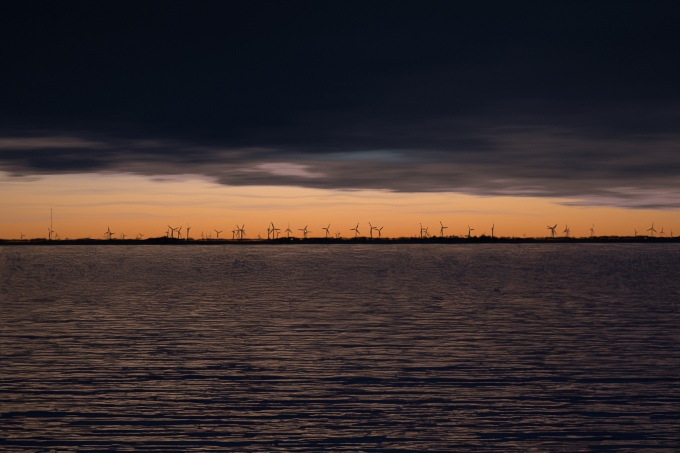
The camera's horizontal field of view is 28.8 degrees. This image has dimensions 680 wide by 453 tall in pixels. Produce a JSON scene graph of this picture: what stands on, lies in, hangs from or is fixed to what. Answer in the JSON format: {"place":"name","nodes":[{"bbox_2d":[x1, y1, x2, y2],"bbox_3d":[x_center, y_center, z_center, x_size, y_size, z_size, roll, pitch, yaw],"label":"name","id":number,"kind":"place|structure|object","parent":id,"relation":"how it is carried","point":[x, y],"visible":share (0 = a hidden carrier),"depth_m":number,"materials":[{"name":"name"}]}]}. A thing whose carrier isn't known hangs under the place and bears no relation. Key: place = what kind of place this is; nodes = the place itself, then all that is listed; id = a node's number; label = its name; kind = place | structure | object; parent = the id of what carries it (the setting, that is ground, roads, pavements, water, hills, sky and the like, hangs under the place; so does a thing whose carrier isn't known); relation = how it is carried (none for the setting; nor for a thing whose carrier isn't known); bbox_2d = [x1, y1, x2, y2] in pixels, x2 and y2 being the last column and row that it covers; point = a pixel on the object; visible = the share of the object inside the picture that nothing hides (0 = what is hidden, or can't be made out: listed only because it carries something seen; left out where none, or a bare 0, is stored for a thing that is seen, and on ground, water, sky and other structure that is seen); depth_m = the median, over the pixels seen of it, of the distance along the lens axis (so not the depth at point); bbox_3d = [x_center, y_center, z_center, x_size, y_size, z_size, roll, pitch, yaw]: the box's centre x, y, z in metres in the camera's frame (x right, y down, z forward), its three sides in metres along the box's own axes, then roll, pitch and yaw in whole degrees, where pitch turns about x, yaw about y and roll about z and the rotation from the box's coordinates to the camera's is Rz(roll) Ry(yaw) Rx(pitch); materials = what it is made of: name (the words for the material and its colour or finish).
{"place":"outdoors","nodes":[
{"label":"outdoors","id":0,"kind":"place"},
{"bbox_2d":[0,243,679,452],"bbox_3d":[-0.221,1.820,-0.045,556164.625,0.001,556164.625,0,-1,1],"label":"sea","id":1,"kind":"structure","parent":0,"point":[406,348],"depth_m":22.94,"materials":[{"name":"blue liquid"}]},
{"bbox_2d":[0,237,679,245],"bbox_3d":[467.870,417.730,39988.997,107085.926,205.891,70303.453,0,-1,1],"label":"island terrain","id":2,"kind":"structure","parent":0,"point":[369,241],"depth_m":5088.31,"materials":[{"name":"soil"}]},
{"bbox_2d":[41,208,67,240],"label":"mast","id":3,"kind":"object","parent":2,"relation":"on","point":[51,225],"visible":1,"depth_m":5227.38,"materials":[{"name":"metal"}]},
{"bbox_2d":[0,234,679,244],"bbox_3d":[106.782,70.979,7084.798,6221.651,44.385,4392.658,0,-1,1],"label":"shore trees","id":4,"kind":"object","parent":2,"relation":"on","point":[483,237],"visible":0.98,"depth_m":5183.97,"materials":[{"name":"black plant"}]},
{"bbox_2d":[0,0,679,241],"label":"sky","id":5,"kind":"structure","parent":0,"point":[131,118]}
]}

